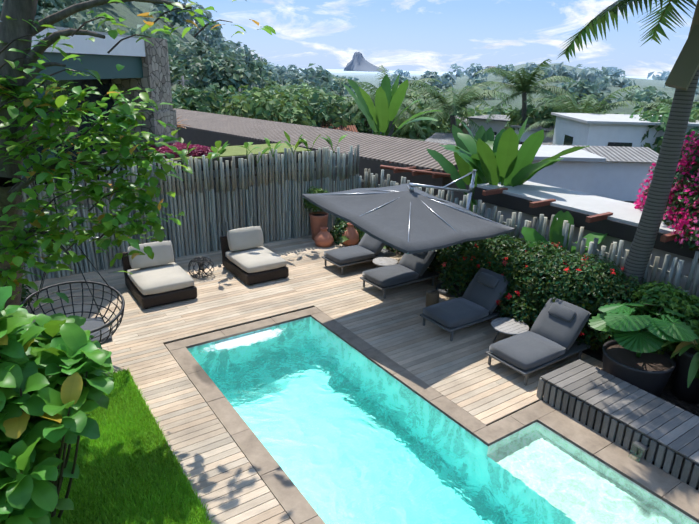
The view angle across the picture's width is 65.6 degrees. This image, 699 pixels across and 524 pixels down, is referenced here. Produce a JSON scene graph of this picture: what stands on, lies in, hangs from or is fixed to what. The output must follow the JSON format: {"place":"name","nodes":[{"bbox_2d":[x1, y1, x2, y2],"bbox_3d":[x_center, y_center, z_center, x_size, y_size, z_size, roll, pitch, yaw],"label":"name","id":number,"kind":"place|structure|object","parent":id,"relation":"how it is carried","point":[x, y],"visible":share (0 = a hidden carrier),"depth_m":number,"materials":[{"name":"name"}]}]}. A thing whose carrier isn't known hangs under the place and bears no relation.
{"place":"outdoors","nodes":[
{"label":"outdoors","id":0,"kind":"place"},
{"bbox_2d":[22,143,315,278],"bbox_3d":[-8.873,-1.750,14.525,14.650,2.440,6.760,-12,23,-32],"label":"wooden fence","id":1,"kind":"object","parent":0,"point":[231,151],"depth_m":14.24,"materials":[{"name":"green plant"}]},
{"bbox_2d":[1,21,177,187],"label":"house","id":2,"kind":"structure","parent":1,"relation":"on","point":[144,63],"depth_m":13.46,"materials":[{"name":"white paint"}]},
{"bbox_2d":[141,142,213,157],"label":"flowers","id":3,"kind":"object","parent":1,"relation":"on","point":[200,150],"visible":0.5,"depth_m":14.02,"materials":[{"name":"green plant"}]},
{"bbox_2d":[165,116,347,166],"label":"seedling plants","id":4,"kind":"object","parent":1,"relation":"on","point":[211,155],"visible":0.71,"depth_m":13.47,"materials":[{"name":"green plant"}]},
{"bbox_2d":[344,52,388,71],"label":"mountain","id":5,"kind":"structure","parent":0,"point":[358,62],"depth_m":3883.17,"materials":[{"name":"grey stone"}]},
{"bbox_2d":[38,0,698,187],"bbox_3d":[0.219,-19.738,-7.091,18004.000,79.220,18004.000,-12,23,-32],"label":"terrain","id":6,"kind":"structure","parent":0,"point":[130,13],"depth_m":243.22,"materials":[{"name":"green plant"}]},
{"bbox_2d":[2,0,99,19],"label":"hill tree","id":7,"kind":"object","parent":6,"relation":"on","point":[83,13],"visible":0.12,"depth_m":127.65,"materials":[{"name":"green plant"}]},
{"bbox_2d":[36,0,70,12],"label":"hill tree","id":8,"kind":"object","parent":6,"relation":"on","point":[52,4],"visible":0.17,"depth_m":119.94,"materials":[{"name":"green plant"}]},
{"bbox_2d":[34,7,111,32],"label":"hill tree","id":9,"kind":"object","parent":6,"relation":"on","point":[67,23],"visible":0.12,"depth_m":109.91,"materials":[{"name":"green plant"}]},
{"bbox_2d":[125,24,187,55],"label":"tree","id":10,"kind":"object","parent":6,"relation":"on","point":[131,32],"visible":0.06,"depth_m":155.51,"materials":[{"name":"green plant"}]},
{"bbox_2d":[140,23,186,54],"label":"hill tree","id":11,"kind":"object","parent":6,"relation":"on","point":[172,42],"visible":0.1,"depth_m":139.96,"materials":[{"name":"green plant"}]},
{"bbox_2d":[149,2,191,26],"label":"hill tree","id":12,"kind":"object","parent":6,"relation":"on","point":[175,16],"visible":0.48,"depth_m":207.17,"materials":[{"name":"green plant"}]},
{"bbox_2d":[169,56,203,91],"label":"hill tree","id":13,"kind":"object","parent":6,"relation":"on","point":[176,72],"visible":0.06,"depth_m":106.44,"materials":[{"name":"green plant"}]},
{"bbox_2d":[172,2,212,34],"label":"hill tree","id":14,"kind":"object","parent":6,"relation":"on","point":[208,15],"visible":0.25,"depth_m":270.90,"materials":[{"name":"green plant"}]},
{"bbox_2d":[172,72,220,95],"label":"tree","id":15,"kind":"object","parent":6,"relation":"on","point":[197,85],"visible":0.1,"depth_m":102.29,"materials":[{"name":"green plant"}]},
{"bbox_2d":[172,88,224,113],"bbox_3d":[-11.373,-10.140,37.854,6.006,3.822,5.684,-12,23,-32],"label":"tree","id":16,"kind":"object","parent":6,"relation":"on","point":[203,105],"visible":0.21,"depth_m":37.52,"materials":[{"name":"green plant"}]},
{"bbox_2d":[184,18,222,42],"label":"hill tree","id":17,"kind":"object","parent":6,"relation":"on","point":[216,33],"visible":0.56,"depth_m":252.61,"materials":[{"name":"green plant"}]},
{"bbox_2d":[170,40,258,82],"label":"hill tree","id":18,"kind":"object","parent":6,"relation":"on","point":[191,52],"visible":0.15,"depth_m":118.06,"materials":[{"name":"green plant"}]},
{"bbox_2d":[172,49,263,96],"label":"hill tree","id":19,"kind":"object","parent":6,"relation":"on","point":[211,71],"visible":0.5,"depth_m":102.19,"materials":[{"name":"green plant"}]},
{"bbox_2d":[171,84,267,114],"bbox_3d":[-10.215,-10.496,40.409,10.205,5.252,8.104,-12,23,-32],"label":"tree","id":20,"kind":"object","parent":6,"relation":"on","point":[210,88],"visible":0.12,"depth_m":39.26,"materials":[{"name":"green plant"}]},
{"bbox_2d":[183,53,268,91],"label":"hill tree","id":21,"kind":"object","parent":6,"relation":"on","point":[253,64],"visible":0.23,"depth_m":108.55,"materials":[{"name":"green plant"}]},
{"bbox_2d":[204,40,250,62],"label":"hill tree","id":22,"kind":"object","parent":6,"relation":"on","point":[221,47],"visible":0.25,"depth_m":239.76,"materials":[{"name":"green plant"}]},
{"bbox_2d":[215,84,303,124],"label":"tree","id":23,"kind":"object","parent":6,"relation":"on","point":[230,87],"depth_m":44.54,"materials":[{"name":"green plant"}]},
{"bbox_2d":[216,87,316,125],"bbox_3d":[-5.591,-9.680,36.389,6.031,3.934,7.012,-12,23,-32],"label":"tree","id":24,"kind":"object","parent":6,"relation":"on","point":[281,110],"visible":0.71,"depth_m":35.31,"materials":[{"name":"green plant"}]},
{"bbox_2d":[249,67,326,93],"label":"hill tree","id":25,"kind":"object","parent":6,"relation":"on","point":[270,75],"visible":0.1,"depth_m":126.26,"materials":[{"name":"green plant"}]},
{"bbox_2d":[277,65,302,79],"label":"hill tree","id":26,"kind":"object","parent":6,"relation":"on","point":[280,72],"visible":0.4,"depth_m":292.32,"materials":[{"name":"green plant"}]},
{"bbox_2d":[273,82,313,99],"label":"tree","id":27,"kind":"object","parent":6,"relation":"on","point":[294,87],"visible":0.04,"depth_m":73.26,"materials":[{"name":"green plant"}]},
{"bbox_2d":[281,63,332,87],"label":"hill tree","id":28,"kind":"object","parent":6,"relation":"on","point":[314,76],"visible":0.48,"depth_m":228.09,"materials":[{"name":"green plant"}]},
{"bbox_2d":[277,88,341,124],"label":"tree","id":29,"kind":"object","parent":6,"relation":"on","point":[315,90],"depth_m":52.78,"materials":[{"name":"green plant"}]},
{"bbox_2d":[293,88,359,127],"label":"tree","id":30,"kind":"object","parent":6,"relation":"on","point":[319,114],"visible":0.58,"depth_m":41.85,"materials":[{"name":"green plant"}]},
{"bbox_2d":[174,108,482,210],"bbox_3d":[-3.388,-4.160,22.368,19.007,2.920,2.301,19,26,41],"label":"corrugated roof","id":31,"kind":"object","parent":6,"relation":"on","point":[211,129],"visible":0.24,"depth_m":19.06,"materials":[{"name":"metal"}]},
{"bbox_2d":[380,162,458,177],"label":"roof tiles","id":32,"kind":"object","parent":31,"relation":"attached to","point":[414,171],"depth_m":15.02,"materials":[{"name":"red tile"}]},
{"bbox_2d":[320,125,357,131],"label":"tiled roof","id":33,"kind":"structure","parent":6,"relation":"on","point":[352,128],"depth_m":44.09,"materials":[{"name":"tile"}]},
{"bbox_2d":[320,75,360,95],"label":"tree","id":34,"kind":"object","parent":6,"relation":"on","point":[338,87],"visible":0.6,"depth_m":241.56,"materials":[{"name":"green plant"}]},
{"bbox_2d":[332,99,377,133],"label":"tree","id":35,"kind":"object","parent":6,"relation":"on","point":[360,127],"visible":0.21,"depth_m":51.09,"materials":[{"name":"green plant"}]},
{"bbox_2d":[335,65,442,140],"bbox_3d":[2.821,-11.092,38.724,7.620,5.614,7.633,-12,23,-32],"label":"coconut palm","id":36,"kind":"object","parent":6,"relation":"on","point":[400,110],"visible":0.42,"depth_m":38.31,"materials":[{"name":"green plant"}]},
{"bbox_2d":[362,85,468,138],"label":"tree","id":37,"kind":"object","parent":6,"relation":"on","point":[443,126],"visible":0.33,"depth_m":44.62,"materials":[{"name":"green plant"}]},
{"bbox_2d":[420,70,452,91],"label":"tree","id":38,"kind":"object","parent":6,"relation":"on","point":[445,83],"visible":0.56,"depth_m":286.68,"materials":[{"name":"green plant"}]},
{"bbox_2d":[434,71,456,85],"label":"tree","id":39,"kind":"object","parent":6,"relation":"on","point":[450,77],"visible":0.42,"depth_m":368.10,"materials":[{"name":"green plant"}]},
{"bbox_2d":[398,80,509,137],"bbox_3d":[6.098,-8.655,33.051,6.891,4.572,7.246,7,20,16],"label":"coconut palm","id":40,"kind":"object","parent":6,"relation":"on","point":[452,105],"visible":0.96,"depth_m":31.99,"materials":[{"name":"green plant"}]},
{"bbox_2d":[405,104,506,130],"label":"tree","id":41,"kind":"object","parent":6,"relation":"on","point":[470,111],"visible":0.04,"depth_m":55.97,"materials":[{"name":"green plant"}]},
{"bbox_2d":[425,132,495,144],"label":"roof","id":42,"kind":"structure","parent":6,"relation":"on","point":[443,138],"depth_m":30.54,"materials":[{"name":"white"}]},
{"bbox_2d":[460,63,488,78],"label":"tree","id":43,"kind":"object","parent":6,"relation":"on","point":[470,72],"visible":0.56,"depth_m":433.48,"materials":[{"name":"green plant"}]},
{"bbox_2d":[466,76,488,88],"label":"tree","id":44,"kind":"object","parent":6,"relation":"on","point":[476,80],"visible":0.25,"depth_m":286.81,"materials":[{"name":"green plant"}]},
{"bbox_2d":[466,114,527,134],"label":"town house","id":45,"kind":"structure","parent":6,"relation":"on","point":[497,124],"depth_m":46.06,"materials":[{"name":"white paint"}]},
{"bbox_2d":[481,103,519,114],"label":"tree","id":46,"kind":"object","parent":6,"relation":"on","point":[499,112],"visible":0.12,"depth_m":54.72,"materials":[{"name":"green plant"}]},
{"bbox_2d":[474,59,579,143],"bbox_3d":[12.573,-11.396,39.442,7.612,6.267,6.906,1,20,-2],"label":"coconut palm","id":47,"kind":"object","parent":6,"relation":"on","point":[522,86],"visible":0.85,"depth_m":38.03,"materials":[{"name":"green plant"}]},
{"bbox_2d":[510,125,554,143],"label":"town house","id":48,"kind":"structure","parent":6,"relation":"on","point":[525,135],"depth_m":38.31,"materials":[{"name":"white paint"}]},
{"bbox_2d":[524,62,546,78],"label":"tree","id":49,"kind":"object","parent":6,"relation":"on","point":[529,66],"visible":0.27,"depth_m":343.03,"materials":[{"name":"green plant"}]},
{"bbox_2d":[535,67,557,80],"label":"tree","id":50,"kind":"object","parent":6,"relation":"on","point":[551,73],"visible":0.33,"depth_m":318.00,"materials":[{"name":"green plant"}]},
{"bbox_2d":[504,93,593,130],"bbox_3d":[15.845,-10.206,41.146,8.430,5.140,9.442,-12,23,-32],"label":"tree","id":51,"kind":"object","parent":6,"relation":"on","point":[516,117],"visible":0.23,"depth_m":39.55,"materials":[{"name":"green plant"}]},
{"bbox_2d":[539,62,576,79],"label":"tree","id":52,"kind":"object","parent":6,"relation":"on","point":[561,70],"visible":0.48,"depth_m":325.01,"materials":[{"name":"green plant"}]},
{"bbox_2d":[518,144,605,193],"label":"house","id":53,"kind":"structure","parent":6,"relation":"on","point":[572,171],"depth_m":18.49,"materials":[{"name":"white paint"}]},
{"bbox_2d":[555,79,603,103],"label":"tree","id":54,"kind":"object","parent":6,"relation":"on","point":[586,86],"visible":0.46,"depth_m":167.40,"materials":[{"name":"green plant"}]},
{"bbox_2d":[569,67,600,82],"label":"tree","id":55,"kind":"object","parent":6,"relation":"on","point":[582,75],"visible":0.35,"depth_m":316.96,"materials":[{"name":"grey plant"}]},
{"bbox_2d":[524,85,647,137],"bbox_3d":[14.556,-8.972,34.743,7.290,4.699,7.276,-12,23,-32],"label":"coconut palm","id":56,"kind":"object","parent":6,"relation":"on","point":[560,105],"visible":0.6,"depth_m":33.41,"materials":[{"name":"green plant"}]},
{"bbox_2d":[521,144,658,200],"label":"house","id":57,"kind":"structure","parent":6,"relation":"on","point":[620,173],"depth_m":21.18,"materials":[{"name":"paint"}]},
{"bbox_2d":[576,85,615,104],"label":"tree","id":58,"kind":"object","parent":6,"relation":"on","point":[599,99],"visible":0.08,"depth_m":169.66,"materials":[{"name":"green plant"}]},
{"bbox_2d":[590,76,609,89],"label":"tree","id":59,"kind":"object","parent":6,"relation":"on","point":[603,82],"visible":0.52,"depth_m":309.55,"materials":[{"name":"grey plant"}]},
{"bbox_2d":[610,75,635,87],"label":"tree","id":60,"kind":"object","parent":6,"relation":"on","point":[621,81],"visible":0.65,"depth_m":353.32,"materials":[{"name":"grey plant"}]},
{"bbox_2d":[551,112,698,168],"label":"white house","id":61,"kind":"structure","parent":6,"relation":"on","point":[591,129],"depth_m":27.25,"materials":[{"name":"paint"}]},
{"bbox_2d":[617,85,667,106],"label":"tree","id":62,"kind":"object","parent":6,"relation":"on","point":[647,94],"visible":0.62,"depth_m":197.04,"materials":[{"name":"green plant"}]},
{"bbox_2d":[647,71,667,80],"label":"tree","id":63,"kind":"object","parent":6,"relation":"on","point":[662,76],"visible":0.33,"depth_m":684.17,"materials":[{"name":"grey plant"}]},
{"bbox_2d":[629,103,698,153],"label":"tree","id":64,"kind":"object","parent":6,"relation":"on","point":[648,116],"visible":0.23,"depth_m":26.95,"materials":[{"name":"green plant"}]},
{"bbox_2d":[633,96,696,114],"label":"tree","id":65,"kind":"object","parent":6,"relation":"on","point":[638,107],"visible":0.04,"depth_m":42.27,"materials":[{"name":"green plant"}]},
{"bbox_2d":[643,99,696,110],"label":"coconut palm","id":66,"kind":"object","parent":6,"relation":"on","point":[665,104],"visible":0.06,"depth_m":40.65,"materials":[{"name":"green plant"}]},
{"bbox_2d":[75,152,698,489],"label":"yard soil","id":67,"kind":"structure","parent":0,"point":[667,395],"depth_m":8.57,"materials":[{"name":"brown soil"}]},
{"bbox_2d":[21,232,602,523],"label":"deck","id":68,"kind":"structure","parent":67,"relation":"on","point":[229,486],"depth_m":9.85,"materials":[{"name":"brown wood"}]},
{"bbox_2d":[0,0,275,309],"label":"old tree","id":69,"kind":"object","parent":68,"relation":"on","point":[19,56],"visible":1,"depth_m":6.58,"materials":[{"name":"green plant"}]},
{"bbox_2d":[19,193,124,344],"bbox_3d":[-4.205,0.174,8.079,1.481,2.437,1.450,-12,23,-32],"label":"hanging chair","id":70,"kind":"object","parent":69,"relation":"hanging from","point":[100,330],"visible":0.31,"depth_m":8.59,"materials":[{"name":"black wicker"}]},
{"bbox_2d":[122,241,196,308],"bbox_3d":[-4.066,0.183,11.545,1.120,0.984,1.557,-12,23,-32],"label":"wicker daybed","id":71,"kind":"object","parent":68,"relation":"on","point":[162,277],"visible":0.92,"depth_m":11.36,"materials":[{"name":"beige fabric"}]},
{"bbox_2d":[22,145,358,281],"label":"fence poles","id":72,"kind":"object","parent":68,"relation":"on","point":[287,224],"visible":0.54,"depth_m":14.11,"materials":[{"name":"grey wood"}]},
{"bbox_2d":[188,257,213,277],"bbox_3d":[-3.438,0.127,12.599,0.590,0.405,0.591,-12,23,-32],"label":"wire stool","id":73,"kind":"object","parent":68,"relation":"on","point":[200,265],"visible":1,"depth_m":12.56,"materials":[{"name":"black metal"}]},
{"bbox_2d":[220,226,288,285],"bbox_3d":[-2.260,-0.224,12.809,1.050,0.984,1.557,-12,23,-32],"label":"wicker daybed","id":74,"kind":"object","parent":68,"relation":"on","point":[248,259],"visible":1,"depth_m":12.70,"materials":[{"name":"beige fabric"}]},
{"bbox_2d":[309,212,328,239],"bbox_3d":[-0.872,-1.009,15.467,0.544,0.740,0.544,-12,23,-32],"label":"plant pot","id":75,"kind":"object","parent":68,"relation":"on","point":[318,220],"visible":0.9,"depth_m":15.26,"materials":[{"name":"brown ceramic"}]},
{"bbox_2d":[303,186,329,212],"bbox_3d":[-0.865,-1.782,15.257,0.906,0.712,0.728,-12,23,-32],"label":"planter shrub","id":76,"kind":"object","parent":75,"relation":"in","point":[309,205],"visible":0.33,"depth_m":15.06,"materials":[{"name":"green plant"}]},
{"bbox_2d":[314,227,333,246],"bbox_3d":[-0.704,-0.700,14.969,0.539,0.500,0.539,-12,23,-32],"label":"terracotta jar","id":77,"kind":"object","parent":68,"relation":"on","point":[323,237],"visible":1,"depth_m":14.82,"materials":[{"name":"orange ceramic"}]},
{"bbox_2d":[342,223,358,245],"bbox_3d":[0.028,-0.776,15.083,0.500,0.600,0.500,-12,23,-32],"label":"terracotta jar","id":78,"kind":"object","parent":68,"relation":"on","point":[351,234],"visible":0.85,"depth_m":14.93,"materials":[{"name":"orange ceramic"}]},
{"bbox_2d":[322,233,396,274],"bbox_3d":[0.254,-0.377,13.479,1.720,0.938,0.820,-12,23,-32],"label":"grey lounger","id":79,"kind":"object","parent":68,"relation":"on","point":[367,248],"visible":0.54,"depth_m":13.33,"materials":[{"name":"fabric"}]},
{"bbox_2d":[372,257,397,267],"bbox_3d":[0.841,0.150,12.906,0.600,0.365,0.600,-12,23,-32],"label":"side table","id":80,"kind":"object","parent":68,"relation":"on","point":[382,261],"visible":0.9,"depth_m":12.82,"materials":[{"name":"grey wood"}]},
{"bbox_2d":[360,250,439,298],"bbox_3d":[1.175,0.099,12.210,1.720,0.938,0.820,-12,23,-32],"label":"grey lounger","id":81,"kind":"object","parent":68,"relation":"on","point":[410,268],"visible":0.75,"depth_m":12.09,"materials":[{"name":"fabric"}]},
{"bbox_2d":[301,169,514,296],"bbox_3d":[1.281,-0.379,10.886,3.432,2.730,2.939,-15,25,-38],"label":"umbrella","id":82,"kind":"object","parent":68,"relation":"on","point":[409,218],"visible":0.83,"depth_m":9.98,"materials":[{"name":"fabric"}]},
{"bbox_2d":[425,289,438,306],"bbox_3d":[1.723,0.763,11.270,0.275,0.342,0.275,-12,23,-32],"label":"drum stool","id":83,"kind":"object","parent":68,"relation":"on","point":[432,296],"visible":0.79,"depth_m":11.17,"materials":[{"name":"brown wood"}]},
{"bbox_2d":[420,268,509,340],"bbox_3d":[2.285,0.759,10.437,1.720,0.938,0.820,-12,23,-32],"label":"grey lounger","id":84,"kind":"object","parent":68,"relation":"on","point":[476,302],"visible":0.83,"depth_m":10.35,"materials":[{"name":"fabric"}]},
{"bbox_2d":[491,318,528,342],"bbox_3d":[2.875,1.307,9.802,0.660,0.366,0.660,-12,23,-32],"label":"side table","id":85,"kind":"object","parent":68,"relation":"on","point":[510,326],"visible":0.83,"depth_m":9.72,"materials":[{"name":"grey wood"}]},
{"bbox_2d":[485,297,590,385],"bbox_3d":[3.204,1.259,9.098,1.720,0.938,0.820,-12,23,-32],"label":"grey lounger","id":86,"kind":"object","parent":68,"relation":"on","point":[550,337],"visible":0.98,"depth_m":9.02,"materials":[{"name":"fabric"}]},
{"bbox_2d":[536,359,698,490],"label":"slatted bench","id":87,"kind":"object","parent":68,"relation":"on","point":[624,413],"visible":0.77,"depth_m":7.37,"materials":[{"name":"grey wood"}]},
{"bbox_2d":[633,440,648,450],"bbox_3d":[3.726,2.342,6.928,0.120,0.030,0.160,-12,23,-32],"label":"bench spout","id":88,"kind":"object","parent":87,"relation":"attached to","point":[639,445],"visible":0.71,"depth_m":6.90,"materials":[{"name":"metal"}]},
{"bbox_2d":[164,306,538,425],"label":"trim","id":89,"kind":"structure","parent":67,"relation":"on","point":[299,310],"depth_m":10.06,"materials":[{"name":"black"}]},
{"bbox_2d":[330,218,396,252],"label":"low plants","id":90,"kind":"object","parent":67,"relation":"on","point":[342,225],"visible":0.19,"depth_m":15.09,"materials":[{"name":"green plant"}]},
{"bbox_2d":[341,73,439,136],"bbox_3d":[1.787,-4.933,23.591,3.455,6.195,5.292,-12,23,-32],"label":"banana plant","id":91,"kind":"object","parent":67,"relation":"on","point":[381,114],"visible":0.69,"depth_m":22.61,"materials":[{"name":"green plant"}]},
{"bbox_2d":[426,124,517,213],"bbox_3d":[3.029,-1.936,14.608,2.329,3.255,2.161,10,21,23],"label":"banana plant","id":92,"kind":"object","parent":67,"relation":"on","point":[463,165],"visible":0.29,"depth_m":14.84,"materials":[{"name":"green plant"}]},
{"bbox_2d":[385,234,650,351],"bbox_3d":[3.001,-0.046,11.455,2.069,1.602,6.714,-12,23,-32],"label":"ixora hedge","id":93,"kind":"object","parent":67,"relation":"on","point":[530,285],"visible":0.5,"depth_m":9.99,"materials":[{"name":"green plant"}]},
{"bbox_2d":[358,168,698,356],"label":"fence poles","id":94,"kind":"object","parent":67,"relation":"on","point":[370,180],"visible":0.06,"depth_m":10.63,"materials":[{"name":"grey wood"}]},
{"bbox_2d":[521,211,607,274],"bbox_3d":[3.994,0.151,10.593,1.606,2.069,1.410,11,22,26],"label":"banana plant","id":95,"kind":"object","parent":67,"relation":"on","point":[556,236],"visible":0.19,"depth_m":10.83,"materials":[{"name":"green plant"}]},
{"bbox_2d":[474,181,698,308],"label":"roof","id":96,"kind":"structure","parent":67,"relation":"on","point":[617,221],"depth_m":11.14,"materials":[{"name":"concrete"}]},
{"bbox_2d":[439,114,588,186],"bbox_3d":[3.656,-1.768,13.467,2.160,3.728,3.536,-12,23,-32],"label":"banana plant","id":97,"kind":"object","parent":96,"relation":"on","point":[510,164],"visible":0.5,"depth_m":12.64,"materials":[{"name":"green plant"}]},
{"bbox_2d":[558,0,698,341],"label":"yard palm","id":98,"kind":"object","parent":67,"relation":"on","point":[683,78],"visible":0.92,"depth_m":8.97,"materials":[{"name":"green plant"}]},
{"bbox_2d":[602,340,675,396],"bbox_3d":[4.450,1.704,8.467,1.024,0.580,1.024,-12,23,-32],"label":"dark pot","id":99,"kind":"object","parent":67,"relation":"on","point":[650,373],"visible":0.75,"depth_m":8.18,"materials":[{"name":"black ceramic"}]},
{"bbox_2d":[588,301,698,357],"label":"fan palm plant","id":100,"kind":"object","parent":99,"relation":"on","point":[621,322],"visible":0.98,"depth_m":7.91,"materials":[{"name":"green plant"}]},
{"bbox_2d":[595,280,698,378],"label":"light green shrub","id":101,"kind":"object","parent":67,"relation":"on","point":[667,296],"visible":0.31,"depth_m":8.53,"materials":[{"name":"green plant"}]},
{"bbox_2d":[634,131,698,250],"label":"bougainvillea bush","id":102,"kind":"object","parent":67,"relation":"on","point":[683,199],"visible":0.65,"depth_m":9.58,"materials":[{"name":"pink plant"}]},
{"bbox_2d":[661,338,698,387],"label":"bromeliad plant","id":103,"kind":"object","parent":67,"relation":"on","point":[682,347],"visible":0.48,"depth_m":7.88,"materials":[{"name":"green plant"}]},
{"bbox_2d":[672,347,698,402],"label":"plant pot","id":104,"kind":"object","parent":67,"relation":"on","point":[683,392],"visible":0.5,"depth_m":8.17,"materials":[{"name":"black ceramic"}]},
{"label":"lawn base","id":105,"kind":"object","parent":67,"relation":"on","visible":0},
{"bbox_2d":[0,286,113,523],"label":"leafy shrub","id":106,"kind":"object","parent":105,"relation":"on","point":[56,381],"visible":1,"depth_m":4.64,"materials":[{"name":"green plant"}]},
{"bbox_2d":[54,368,214,523],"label":"lawn grass","id":107,"kind":"structure","parent":105,"relation":"on","point":[137,460],"depth_m":6.43,"materials":[{"name":"green plant"}]},
{"bbox_2d":[165,307,698,523],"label":"pool coping","id":108,"kind":"object","parent":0,"point":[456,423],"depth_m":7.66,"materials":[{"name":"stone"}]},
{"bbox_2d":[188,318,696,523],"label":"pool water","id":109,"kind":"structure","parent":108,"relation":"in","point":[344,432],"depth_m":7.10,"materials":[{"name":"teal liquid"}]},
{"bbox_2d":[178,0,697,76],"label":"sky","id":110,"kind":"structure","parent":0,"point":[405,35],"materials":[{"name":"blue"}]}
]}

